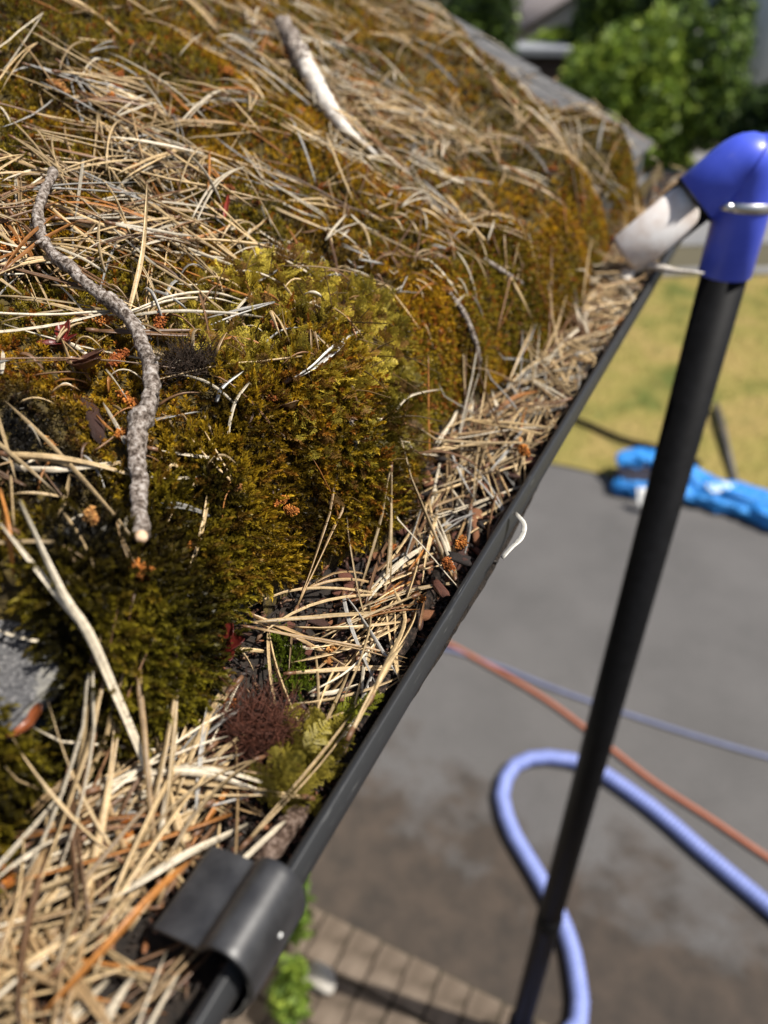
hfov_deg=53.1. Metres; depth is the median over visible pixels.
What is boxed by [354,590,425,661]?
pine needle
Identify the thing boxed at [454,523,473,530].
bark chip
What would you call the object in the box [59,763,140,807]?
pine needle
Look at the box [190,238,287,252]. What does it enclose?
pine needle
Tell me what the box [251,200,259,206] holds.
catkin
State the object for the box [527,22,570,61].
garden shrub
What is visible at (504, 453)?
pine needle
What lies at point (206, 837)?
pine needle
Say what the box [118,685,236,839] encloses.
pine needle
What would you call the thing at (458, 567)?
bark chip
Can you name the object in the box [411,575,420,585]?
bark chip
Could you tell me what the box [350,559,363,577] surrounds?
bark chip
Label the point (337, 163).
pine needle
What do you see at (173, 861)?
pine needle
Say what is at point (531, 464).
bark chip
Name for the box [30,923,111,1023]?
pine needle
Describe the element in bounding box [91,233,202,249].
pine needle
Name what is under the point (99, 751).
pine needle
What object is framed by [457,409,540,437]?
pine needle
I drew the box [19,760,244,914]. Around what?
pine needle
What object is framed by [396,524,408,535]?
bark chip
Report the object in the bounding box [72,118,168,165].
pine needle
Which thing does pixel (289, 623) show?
bark chip
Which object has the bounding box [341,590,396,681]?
pine needle
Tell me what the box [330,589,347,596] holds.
bark chip
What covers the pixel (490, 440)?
pine needle
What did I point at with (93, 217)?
pine needle
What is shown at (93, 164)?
pine needle
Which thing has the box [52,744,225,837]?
pine needle
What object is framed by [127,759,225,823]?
pine needle
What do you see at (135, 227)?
pine needle
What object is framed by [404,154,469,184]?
pine needle
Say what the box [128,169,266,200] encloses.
pine needle
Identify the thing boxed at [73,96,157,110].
pine needle
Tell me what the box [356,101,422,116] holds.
pine needle
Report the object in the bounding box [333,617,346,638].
bark chip
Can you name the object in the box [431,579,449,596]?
bark chip
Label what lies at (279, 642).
green moss tuft
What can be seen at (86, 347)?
pine needle
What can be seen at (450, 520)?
bark chip
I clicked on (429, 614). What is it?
bark chip
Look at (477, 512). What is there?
bark chip
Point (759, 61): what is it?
white house
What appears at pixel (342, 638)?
bark chip
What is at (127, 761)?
pine needle
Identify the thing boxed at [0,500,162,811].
pine needle
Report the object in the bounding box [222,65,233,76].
catkin
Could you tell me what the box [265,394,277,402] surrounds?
catkin
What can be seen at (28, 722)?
bud scale
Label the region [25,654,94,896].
pine needle
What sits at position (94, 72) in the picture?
pine needle
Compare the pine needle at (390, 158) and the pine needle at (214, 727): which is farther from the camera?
the pine needle at (390, 158)
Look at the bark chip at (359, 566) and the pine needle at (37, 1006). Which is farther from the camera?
the bark chip at (359, 566)
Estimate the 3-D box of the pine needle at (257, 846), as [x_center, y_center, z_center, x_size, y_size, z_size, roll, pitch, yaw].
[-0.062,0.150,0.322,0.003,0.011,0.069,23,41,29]
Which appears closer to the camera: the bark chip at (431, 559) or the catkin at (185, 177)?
the bark chip at (431, 559)
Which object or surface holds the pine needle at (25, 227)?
on the moss carpet
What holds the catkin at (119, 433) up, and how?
on the moss carpet
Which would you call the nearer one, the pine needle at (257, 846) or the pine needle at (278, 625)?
the pine needle at (257, 846)
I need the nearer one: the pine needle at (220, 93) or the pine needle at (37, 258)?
the pine needle at (37, 258)
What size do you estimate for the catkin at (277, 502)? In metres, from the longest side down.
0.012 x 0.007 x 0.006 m
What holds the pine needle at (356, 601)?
on the gutter mulch
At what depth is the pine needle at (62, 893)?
0.31 m
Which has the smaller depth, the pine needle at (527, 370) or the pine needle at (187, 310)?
the pine needle at (187, 310)
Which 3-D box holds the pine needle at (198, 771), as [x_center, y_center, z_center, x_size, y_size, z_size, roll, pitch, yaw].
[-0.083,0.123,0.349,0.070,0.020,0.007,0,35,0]
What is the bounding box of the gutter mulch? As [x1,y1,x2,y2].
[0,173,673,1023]
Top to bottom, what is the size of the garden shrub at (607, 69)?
2.116 m
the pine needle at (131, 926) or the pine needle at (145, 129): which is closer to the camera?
the pine needle at (131, 926)
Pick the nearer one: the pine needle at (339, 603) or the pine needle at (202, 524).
the pine needle at (202, 524)
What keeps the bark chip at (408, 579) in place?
on the gutter mulch
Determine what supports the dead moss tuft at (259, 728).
on the gutter mulch
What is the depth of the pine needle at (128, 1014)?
0.28 m
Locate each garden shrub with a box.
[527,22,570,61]
[557,37,590,94]
[558,14,661,168]
[618,0,710,173]
[655,1,758,169]
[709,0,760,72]
[718,81,767,142]
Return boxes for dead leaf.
[66,348,104,368]
[213,623,243,660]
[280,400,298,408]
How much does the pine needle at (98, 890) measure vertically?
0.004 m
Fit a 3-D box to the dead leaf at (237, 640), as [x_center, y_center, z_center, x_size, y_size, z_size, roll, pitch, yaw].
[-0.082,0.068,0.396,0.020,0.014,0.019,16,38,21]
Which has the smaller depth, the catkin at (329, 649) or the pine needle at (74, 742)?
the pine needle at (74, 742)
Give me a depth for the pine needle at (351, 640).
0.45 m
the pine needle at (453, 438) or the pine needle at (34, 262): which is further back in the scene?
the pine needle at (453, 438)
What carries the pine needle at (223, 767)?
on the gutter mulch
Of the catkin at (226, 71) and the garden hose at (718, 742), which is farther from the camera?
the garden hose at (718, 742)
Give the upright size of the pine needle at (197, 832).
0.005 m
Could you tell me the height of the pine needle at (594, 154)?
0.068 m
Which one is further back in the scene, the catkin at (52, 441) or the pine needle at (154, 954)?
the catkin at (52, 441)
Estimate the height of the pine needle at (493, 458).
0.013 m
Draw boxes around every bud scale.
[5,702,40,737]
[37,319,76,346]
[223,194,229,218]
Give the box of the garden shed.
[514,42,572,82]
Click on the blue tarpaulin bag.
(715, 495)
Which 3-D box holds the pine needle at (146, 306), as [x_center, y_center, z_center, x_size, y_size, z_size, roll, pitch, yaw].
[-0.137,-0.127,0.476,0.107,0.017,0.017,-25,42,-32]
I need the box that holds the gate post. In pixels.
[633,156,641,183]
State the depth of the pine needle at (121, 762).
0.34 m
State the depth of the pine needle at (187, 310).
0.47 m
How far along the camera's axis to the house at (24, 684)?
0.34 m
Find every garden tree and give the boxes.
[428,0,464,17]
[452,0,524,56]
[564,0,631,60]
[619,0,710,36]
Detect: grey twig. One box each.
[250,403,254,421]
[349,418,358,450]
[484,257,523,283]
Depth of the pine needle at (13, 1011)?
0.28 m
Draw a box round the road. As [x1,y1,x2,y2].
[638,152,767,244]
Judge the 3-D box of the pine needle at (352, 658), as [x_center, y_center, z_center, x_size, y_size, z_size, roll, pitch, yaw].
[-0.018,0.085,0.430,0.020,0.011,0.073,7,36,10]
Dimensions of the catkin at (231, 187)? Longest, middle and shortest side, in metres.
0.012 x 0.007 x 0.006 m
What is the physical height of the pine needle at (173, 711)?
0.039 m
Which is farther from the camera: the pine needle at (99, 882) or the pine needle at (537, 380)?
the pine needle at (537, 380)
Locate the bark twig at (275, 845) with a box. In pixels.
[250,802,311,860]
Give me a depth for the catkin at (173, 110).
0.66 m
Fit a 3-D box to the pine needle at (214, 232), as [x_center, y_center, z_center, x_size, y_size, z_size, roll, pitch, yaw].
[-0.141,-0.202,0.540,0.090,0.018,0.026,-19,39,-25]
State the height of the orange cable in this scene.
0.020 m
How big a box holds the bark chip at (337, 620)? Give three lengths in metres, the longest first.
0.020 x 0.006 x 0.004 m
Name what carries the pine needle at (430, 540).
on the gutter mulch
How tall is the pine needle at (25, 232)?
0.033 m
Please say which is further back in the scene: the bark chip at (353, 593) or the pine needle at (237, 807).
the bark chip at (353, 593)
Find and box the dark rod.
[712,402,737,480]
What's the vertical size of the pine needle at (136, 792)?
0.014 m
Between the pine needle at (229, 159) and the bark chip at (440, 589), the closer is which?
the bark chip at (440, 589)
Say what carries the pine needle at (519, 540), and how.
on the gutter
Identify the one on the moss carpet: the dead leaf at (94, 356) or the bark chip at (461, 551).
the dead leaf at (94, 356)
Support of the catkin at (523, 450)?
in the gutter
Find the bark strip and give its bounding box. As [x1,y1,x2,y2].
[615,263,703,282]
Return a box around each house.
[0,0,652,843]
[489,0,579,41]
[705,0,767,100]
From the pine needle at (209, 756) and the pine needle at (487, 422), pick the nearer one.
the pine needle at (209, 756)
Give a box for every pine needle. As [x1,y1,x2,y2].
[0,69,88,103]
[0,149,46,170]
[0,153,108,189]
[0,205,41,270]
[0,214,77,276]
[0,218,93,224]
[0,223,50,308]
[0,256,94,269]
[0,259,76,273]
[0,264,144,306]
[0,357,111,361]
[0,450,129,475]
[0,487,14,575]
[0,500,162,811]
[0,803,146,904]
[0,832,24,961]
[0,832,87,986]
[0,872,109,1023]
[0,879,73,1023]
[0,883,160,1011]
[0,894,147,931]
[0,897,73,969]
[0,904,164,936]
[0,911,149,981]
[0,913,48,1023]
[0,935,128,1003]
[0,943,69,996]
[1,184,106,220]
[1,855,124,936]
[1,945,174,1013]
[1,956,129,1023]
[2,812,231,884]
[4,181,130,256]
[4,199,172,250]
[4,324,160,360]
[4,947,184,990]
[5,229,111,265]
[5,359,199,372]
[5,401,132,539]
[6,209,118,291]
[6,821,158,838]
[6,910,59,1023]
[7,824,59,958]
[8,134,71,180]
[8,461,116,471]
[11,858,33,1023]
[12,702,124,864]
[12,802,146,872]
[13,861,125,902]
[16,227,96,254]
[16,860,150,871]
[16,887,26,1023]
[17,844,50,1023]
[18,161,145,179]
[18,237,118,258]
[18,680,135,932]
[18,744,178,854]
[19,150,147,191]
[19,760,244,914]
[20,62,136,101]
[21,124,149,155]
[22,182,165,229]
[22,812,169,839]
[23,760,125,870]
[25,22,137,91]
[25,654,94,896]
[26,182,150,194]
[26,749,110,816]
[27,241,102,271]
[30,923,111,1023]
[33,942,195,1023]
[35,728,179,808]
[35,798,52,883]
[35,799,214,909]
[38,145,149,175]
[38,860,190,1018]
[40,61,150,86]
[40,155,142,180]
[40,751,248,849]
[40,776,156,826]
[46,199,151,266]
[47,195,161,226]
[48,118,150,131]
[48,742,163,818]
[49,896,114,979]
[51,70,156,95]
[51,212,143,219]
[51,284,143,311]
[51,880,94,1023]
[52,194,161,233]
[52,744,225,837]
[53,183,191,262]
[55,58,138,110]
[58,851,144,915]
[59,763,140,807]
[60,100,188,156]
[62,613,127,837]
[63,221,159,246]
[64,165,171,211]
[64,805,155,819]
[65,740,218,906]
[65,764,89,938]
[68,713,119,947]
[68,826,204,934]
[69,215,182,254]
[70,76,170,112]
[72,88,139,125]
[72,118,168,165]
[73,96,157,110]
[74,87,168,138]
[76,291,245,316]
[77,80,171,118]
[77,604,150,816]
[80,717,186,809]
[82,777,205,803]
[83,91,152,130]
[83,758,209,825]
[83,811,114,950]
[84,201,156,265]
[84,736,239,795]
[85,98,180,157]
[86,328,233,336]
[86,792,193,945]
[86,853,151,993]
[90,810,209,954]
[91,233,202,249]
[91,823,247,904]
[95,709,231,805]
[96,245,238,322]
[97,767,146,894]
[98,742,222,926]
[100,113,179,146]
[100,187,193,214]
[101,136,211,157]
[104,220,202,247]
[107,52,205,118]
[109,792,264,835]
[113,946,198,1023]
[114,752,244,807]
[116,769,232,813]
[117,756,160,821]
[118,146,186,178]
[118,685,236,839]
[121,184,147,336]
[121,205,236,238]
[121,229,233,324]
[122,765,278,801]
[125,201,222,211]
[126,186,246,257]
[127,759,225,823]
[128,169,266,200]
[128,843,215,930]
[129,779,315,802]
[132,35,226,96]
[133,223,233,240]
[134,309,266,317]
[137,666,161,895]
[137,695,223,862]
[137,748,170,899]
[140,675,243,810]
[140,755,265,866]
[141,355,303,383]
[141,654,177,856]
[144,792,217,886]
[145,723,193,789]
[147,446,236,479]
[148,257,284,306]
[152,133,225,166]
[152,698,244,790]
[153,731,194,858]
[155,812,196,890]
[156,727,178,849]
[156,743,238,903]
[160,804,232,901]
[163,119,291,135]
[165,759,274,776]
[166,149,254,208]
[167,240,233,264]
[170,141,312,188]
[173,709,221,776]
[175,686,226,799]
[176,735,244,800]
[183,212,242,262]
[185,151,222,205]
[187,495,208,573]
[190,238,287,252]
[190,431,252,502]
[191,777,234,846]
[195,699,210,810]
[198,105,288,157]
[199,710,214,792]
[214,164,320,218]
[215,137,305,194]
[215,371,242,402]
[216,39,310,104]
[216,774,222,846]
[227,162,298,187]
[227,382,249,444]
[234,743,238,853]
[238,715,354,850]
[242,612,344,665]
[242,625,408,663]
[243,820,285,857]
[248,586,386,634]
[253,611,380,622]
[266,103,325,141]
[266,624,302,735]
[276,169,373,219]
[281,265,403,293]
[282,330,359,384]
[283,665,406,675]
[287,618,409,662]
[291,674,404,720]
[292,473,344,616]
[294,634,364,731]
[304,627,389,648]
[308,637,379,693]
[310,683,358,696]
[313,593,420,641]
[317,628,377,704]
[324,142,400,168]
[326,79,421,120]
[326,133,353,200]
[328,604,418,631]
[333,535,440,607]
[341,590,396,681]
[342,605,371,699]
[345,642,404,740]
[351,581,461,611]
[352,551,441,604]
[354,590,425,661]
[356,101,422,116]
[359,465,392,605]
[362,541,433,600]
[365,533,393,603]
[368,586,417,706]
[378,148,447,202]
[381,166,450,216]
[389,515,453,563]
[390,504,392,581]
[392,420,450,438]
[396,389,440,408]
[400,438,459,588]
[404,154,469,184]
[406,536,421,600]
[407,487,446,554]
[408,446,482,469]
[408,532,436,571]
[421,429,542,489]
[422,515,437,581]
[425,524,459,586]
[429,516,457,582]
[430,438,497,450]
[430,485,521,520]
[432,440,544,456]
[432,459,537,494]
[444,193,531,317]
[445,427,551,439]
[449,447,532,468]
[452,421,530,469]
[456,415,553,434]
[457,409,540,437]
[464,422,512,501]
[464,503,472,553]
[467,393,576,425]
[467,397,572,426]
[483,415,533,468]
[486,155,561,200]
[490,431,521,470]
[495,98,557,152]
[500,512,526,558]
[501,352,588,395]
[503,378,581,387]
[506,195,551,321]
[512,346,565,385]
[546,313,619,351]
[569,130,618,184]
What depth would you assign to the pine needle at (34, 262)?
0.45 m
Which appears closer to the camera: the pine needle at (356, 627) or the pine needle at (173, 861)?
the pine needle at (173, 861)
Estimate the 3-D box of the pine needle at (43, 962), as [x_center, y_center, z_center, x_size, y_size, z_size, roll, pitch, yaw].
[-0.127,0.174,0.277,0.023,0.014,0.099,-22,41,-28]
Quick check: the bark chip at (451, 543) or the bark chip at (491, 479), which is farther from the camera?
the bark chip at (491, 479)
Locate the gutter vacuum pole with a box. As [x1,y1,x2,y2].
[508,132,767,1023]
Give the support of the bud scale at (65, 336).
on the moss carpet
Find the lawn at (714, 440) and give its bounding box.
[552,275,767,489]
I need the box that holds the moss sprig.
[324,690,383,725]
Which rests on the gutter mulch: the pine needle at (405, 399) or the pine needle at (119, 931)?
the pine needle at (119, 931)
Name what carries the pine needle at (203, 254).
on the moss carpet
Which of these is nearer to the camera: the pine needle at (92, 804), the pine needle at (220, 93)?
the pine needle at (92, 804)
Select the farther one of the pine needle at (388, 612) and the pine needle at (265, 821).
the pine needle at (388, 612)
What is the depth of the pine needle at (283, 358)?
0.45 m
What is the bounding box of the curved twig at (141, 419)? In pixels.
[32,166,160,542]
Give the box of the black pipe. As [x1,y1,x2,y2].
[575,417,701,466]
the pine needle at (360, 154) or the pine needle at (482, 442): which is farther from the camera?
the pine needle at (360, 154)
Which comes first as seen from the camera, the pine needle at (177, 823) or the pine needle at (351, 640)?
the pine needle at (177, 823)
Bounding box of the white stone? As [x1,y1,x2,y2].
[303,960,335,994]
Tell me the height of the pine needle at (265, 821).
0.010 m
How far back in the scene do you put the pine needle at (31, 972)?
0.28 m
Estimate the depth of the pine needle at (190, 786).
0.35 m
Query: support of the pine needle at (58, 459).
on the moss carpet
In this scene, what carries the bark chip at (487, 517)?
on the gutter mulch
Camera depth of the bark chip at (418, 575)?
0.51 m
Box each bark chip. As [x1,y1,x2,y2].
[81,397,104,444]
[276,621,294,628]
[288,632,308,643]
[304,645,312,657]
[306,618,330,626]
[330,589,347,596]
[330,653,347,679]
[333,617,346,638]
[333,636,345,645]
[334,608,342,632]
[336,569,354,584]
[342,583,353,592]
[346,591,357,601]
[347,647,361,672]
[349,557,366,563]
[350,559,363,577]
[365,551,386,560]
[365,572,379,582]
[367,652,377,672]
[377,565,384,576]
[382,585,402,596]
[382,635,393,644]
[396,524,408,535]
[400,576,415,585]
[403,585,418,594]
[410,572,422,578]
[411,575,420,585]
[411,610,435,620]
[420,470,433,487]
[421,491,432,497]
[426,551,436,573]
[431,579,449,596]
[433,456,447,461]
[436,540,453,548]
[437,480,442,488]
[441,561,461,572]
[446,551,471,566]
[448,519,461,523]
[450,531,466,546]
[452,514,467,523]
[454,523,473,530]
[454,541,467,566]
[458,474,473,487]
[459,510,481,520]
[462,402,473,417]
[462,465,472,475]
[469,544,480,555]
[471,515,479,545]
[472,508,482,520]
[475,476,488,491]
[476,521,484,528]
[482,490,503,501]
[483,515,497,518]
[489,475,497,485]
[502,473,521,477]
[523,457,536,467]
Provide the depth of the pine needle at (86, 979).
0.28 m
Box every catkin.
[0,235,22,253]
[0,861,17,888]
[43,78,70,96]
[44,435,57,446]
[82,505,102,526]
[89,314,115,327]
[105,347,129,366]
[107,91,116,102]
[113,427,126,440]
[115,389,139,410]
[116,69,123,81]
[120,818,135,846]
[129,558,155,582]
[153,309,166,328]
[162,106,175,113]
[182,174,192,180]
[185,541,195,551]
[221,481,241,493]
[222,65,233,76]
[222,696,235,709]
[225,184,234,190]
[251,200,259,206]
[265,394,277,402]
[267,320,279,329]
[273,495,289,506]
[283,504,299,516]
[317,181,329,189]
[322,645,336,665]
[387,543,396,550]
[397,170,410,179]
[412,591,425,602]
[441,557,455,571]
[442,286,455,292]
[455,534,468,549]
[459,165,468,173]
[517,444,530,457]
[544,166,557,171]
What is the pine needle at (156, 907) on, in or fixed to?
on the gutter mulch
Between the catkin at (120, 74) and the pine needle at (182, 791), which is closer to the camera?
the pine needle at (182, 791)
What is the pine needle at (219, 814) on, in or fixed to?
on the gutter mulch
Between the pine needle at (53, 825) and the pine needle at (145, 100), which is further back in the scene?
the pine needle at (145, 100)
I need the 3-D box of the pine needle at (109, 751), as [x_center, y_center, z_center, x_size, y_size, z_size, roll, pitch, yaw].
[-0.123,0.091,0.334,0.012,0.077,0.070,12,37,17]
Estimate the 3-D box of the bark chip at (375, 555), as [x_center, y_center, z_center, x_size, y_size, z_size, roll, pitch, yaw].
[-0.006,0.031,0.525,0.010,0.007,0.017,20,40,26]
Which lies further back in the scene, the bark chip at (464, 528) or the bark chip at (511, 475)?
the bark chip at (511, 475)
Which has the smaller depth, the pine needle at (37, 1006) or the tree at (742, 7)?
the pine needle at (37, 1006)
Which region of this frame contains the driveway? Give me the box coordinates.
[304,463,767,1023]
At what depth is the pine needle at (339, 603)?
0.51 m
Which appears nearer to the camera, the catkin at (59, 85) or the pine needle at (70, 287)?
the pine needle at (70, 287)
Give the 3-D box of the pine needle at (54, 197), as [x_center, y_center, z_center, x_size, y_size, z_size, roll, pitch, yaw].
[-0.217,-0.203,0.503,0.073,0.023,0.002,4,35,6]
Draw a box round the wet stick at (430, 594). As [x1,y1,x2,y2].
[354,554,441,735]
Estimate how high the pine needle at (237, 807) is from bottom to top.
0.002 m
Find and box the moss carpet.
[0,0,662,899]
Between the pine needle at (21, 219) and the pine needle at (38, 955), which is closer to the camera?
the pine needle at (38, 955)
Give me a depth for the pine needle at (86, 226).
0.51 m
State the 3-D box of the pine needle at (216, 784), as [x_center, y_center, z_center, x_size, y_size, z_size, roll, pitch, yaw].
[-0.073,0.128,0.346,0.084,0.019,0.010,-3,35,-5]
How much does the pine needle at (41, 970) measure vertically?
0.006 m
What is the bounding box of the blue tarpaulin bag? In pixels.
[610,447,767,528]
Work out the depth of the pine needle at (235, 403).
0.43 m
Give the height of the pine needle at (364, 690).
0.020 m
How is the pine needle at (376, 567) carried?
on the gutter mulch
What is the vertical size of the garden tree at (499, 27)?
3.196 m
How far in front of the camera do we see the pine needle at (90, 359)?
0.42 m
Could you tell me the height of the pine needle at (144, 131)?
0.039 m
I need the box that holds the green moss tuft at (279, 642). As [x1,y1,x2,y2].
[263,622,316,706]
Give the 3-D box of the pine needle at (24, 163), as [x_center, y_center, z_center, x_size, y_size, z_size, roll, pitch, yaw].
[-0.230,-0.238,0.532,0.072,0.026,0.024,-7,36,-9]
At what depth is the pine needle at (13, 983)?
0.28 m
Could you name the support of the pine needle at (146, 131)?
on the moss carpet
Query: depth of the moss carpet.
0.51 m
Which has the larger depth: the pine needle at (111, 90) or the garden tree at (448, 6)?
the garden tree at (448, 6)
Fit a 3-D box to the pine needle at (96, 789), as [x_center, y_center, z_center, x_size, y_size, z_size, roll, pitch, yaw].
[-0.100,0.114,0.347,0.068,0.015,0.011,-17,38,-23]
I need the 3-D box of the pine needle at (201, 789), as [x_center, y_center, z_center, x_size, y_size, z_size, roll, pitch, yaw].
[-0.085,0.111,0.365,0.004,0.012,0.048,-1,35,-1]
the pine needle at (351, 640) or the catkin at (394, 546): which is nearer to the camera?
the pine needle at (351, 640)
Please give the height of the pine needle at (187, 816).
0.011 m
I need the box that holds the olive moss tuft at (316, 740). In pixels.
[244,701,355,818]
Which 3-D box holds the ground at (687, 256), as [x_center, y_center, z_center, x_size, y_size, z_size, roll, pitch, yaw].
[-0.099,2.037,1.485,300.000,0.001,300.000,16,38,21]
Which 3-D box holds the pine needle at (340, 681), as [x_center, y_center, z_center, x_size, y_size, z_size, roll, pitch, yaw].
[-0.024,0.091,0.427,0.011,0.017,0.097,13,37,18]
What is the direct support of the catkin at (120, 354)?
on the moss carpet
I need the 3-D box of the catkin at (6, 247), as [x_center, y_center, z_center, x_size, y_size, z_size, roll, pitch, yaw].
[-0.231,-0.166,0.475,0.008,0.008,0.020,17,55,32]
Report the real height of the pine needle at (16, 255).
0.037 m
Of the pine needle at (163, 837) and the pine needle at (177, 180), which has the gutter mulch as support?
the pine needle at (163, 837)
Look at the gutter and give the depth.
0.31 m
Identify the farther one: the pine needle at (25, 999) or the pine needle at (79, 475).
the pine needle at (79, 475)
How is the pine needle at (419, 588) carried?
on the gutter mulch
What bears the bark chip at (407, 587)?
on the gutter mulch
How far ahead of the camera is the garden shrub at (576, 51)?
12.09 m
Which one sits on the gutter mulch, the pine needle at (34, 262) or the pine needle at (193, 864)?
the pine needle at (193, 864)
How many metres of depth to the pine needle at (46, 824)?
0.32 m
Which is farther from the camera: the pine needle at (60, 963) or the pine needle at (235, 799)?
the pine needle at (235, 799)
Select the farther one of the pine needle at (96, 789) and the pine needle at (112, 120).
the pine needle at (112, 120)
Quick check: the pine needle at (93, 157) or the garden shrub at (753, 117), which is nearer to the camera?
the pine needle at (93, 157)
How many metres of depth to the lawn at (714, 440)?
5.56 m
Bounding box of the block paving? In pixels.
[222,903,547,1023]
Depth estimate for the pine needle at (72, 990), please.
0.28 m
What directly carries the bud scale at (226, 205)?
on the moss carpet
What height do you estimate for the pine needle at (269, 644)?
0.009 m
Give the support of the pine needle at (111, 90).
on the moss carpet
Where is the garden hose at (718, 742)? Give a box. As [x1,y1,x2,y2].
[445,648,767,758]
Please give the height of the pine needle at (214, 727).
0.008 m
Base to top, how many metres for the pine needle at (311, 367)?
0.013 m
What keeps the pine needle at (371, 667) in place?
on the gutter mulch
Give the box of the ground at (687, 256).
[668,140,767,267]
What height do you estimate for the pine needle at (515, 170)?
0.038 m
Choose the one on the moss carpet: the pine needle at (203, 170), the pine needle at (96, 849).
the pine needle at (203, 170)
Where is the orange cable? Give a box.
[448,642,767,860]
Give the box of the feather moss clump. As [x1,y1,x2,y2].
[170,229,456,524]
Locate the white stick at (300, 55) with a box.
[270,15,377,154]
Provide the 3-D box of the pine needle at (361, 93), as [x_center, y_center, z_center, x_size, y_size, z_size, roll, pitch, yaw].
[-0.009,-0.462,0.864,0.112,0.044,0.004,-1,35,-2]
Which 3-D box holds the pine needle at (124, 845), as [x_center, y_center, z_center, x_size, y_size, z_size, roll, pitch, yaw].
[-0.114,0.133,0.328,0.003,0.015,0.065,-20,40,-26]
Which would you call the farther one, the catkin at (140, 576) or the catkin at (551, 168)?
the catkin at (551, 168)
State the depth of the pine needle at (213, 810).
0.34 m
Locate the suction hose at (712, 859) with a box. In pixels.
[494,749,767,1023]
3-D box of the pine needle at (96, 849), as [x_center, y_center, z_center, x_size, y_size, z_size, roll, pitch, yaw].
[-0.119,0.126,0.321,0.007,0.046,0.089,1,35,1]
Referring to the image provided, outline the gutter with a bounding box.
[9,169,685,1023]
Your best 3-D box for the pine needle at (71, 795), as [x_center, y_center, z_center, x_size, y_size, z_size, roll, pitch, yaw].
[-0.123,0.117,0.316,0.018,0.054,0.092,8,36,11]
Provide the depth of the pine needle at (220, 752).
0.36 m
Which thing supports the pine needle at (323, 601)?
on the gutter mulch
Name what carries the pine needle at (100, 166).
on the moss carpet
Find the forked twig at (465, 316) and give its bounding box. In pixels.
[448,292,481,364]
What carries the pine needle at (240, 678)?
on the gutter mulch
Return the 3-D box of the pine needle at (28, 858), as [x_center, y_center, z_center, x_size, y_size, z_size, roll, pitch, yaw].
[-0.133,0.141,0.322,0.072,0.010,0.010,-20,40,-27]
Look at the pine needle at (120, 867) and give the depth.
0.32 m
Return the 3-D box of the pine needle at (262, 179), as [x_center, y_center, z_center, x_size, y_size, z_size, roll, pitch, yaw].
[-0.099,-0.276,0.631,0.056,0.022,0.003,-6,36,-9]
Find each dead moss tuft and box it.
[139,322,240,388]
[186,642,310,788]
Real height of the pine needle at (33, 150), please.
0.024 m
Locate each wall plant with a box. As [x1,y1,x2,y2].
[263,951,315,1023]
[286,877,316,949]
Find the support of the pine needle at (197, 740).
on the pine needle at (240, 678)
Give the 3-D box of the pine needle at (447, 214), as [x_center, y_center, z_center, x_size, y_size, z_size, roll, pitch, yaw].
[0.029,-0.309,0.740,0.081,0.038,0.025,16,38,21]
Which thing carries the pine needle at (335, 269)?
on the moss carpet
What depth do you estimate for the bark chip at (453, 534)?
0.56 m
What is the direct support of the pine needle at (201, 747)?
on the pine needle at (201, 789)
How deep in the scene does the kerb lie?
7.74 m
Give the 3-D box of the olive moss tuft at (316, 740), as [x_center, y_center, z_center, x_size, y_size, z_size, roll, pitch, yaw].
[-0.038,0.111,0.367,0.043,0.048,0.076,16,38,21]
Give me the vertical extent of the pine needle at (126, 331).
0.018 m
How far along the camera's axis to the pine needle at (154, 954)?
0.29 m
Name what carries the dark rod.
on the lawn at (714, 440)
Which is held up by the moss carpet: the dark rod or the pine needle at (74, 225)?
the pine needle at (74, 225)
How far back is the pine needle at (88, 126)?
0.58 m
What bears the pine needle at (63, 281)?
on the moss carpet
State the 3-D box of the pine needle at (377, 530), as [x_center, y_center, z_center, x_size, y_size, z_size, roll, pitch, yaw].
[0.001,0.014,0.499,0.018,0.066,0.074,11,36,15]
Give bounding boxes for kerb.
[662,266,767,276]
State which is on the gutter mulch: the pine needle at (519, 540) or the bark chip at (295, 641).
the bark chip at (295, 641)
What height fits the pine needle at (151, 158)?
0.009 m
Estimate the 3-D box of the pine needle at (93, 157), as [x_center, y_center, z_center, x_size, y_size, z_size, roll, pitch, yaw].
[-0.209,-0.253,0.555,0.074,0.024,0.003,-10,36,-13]

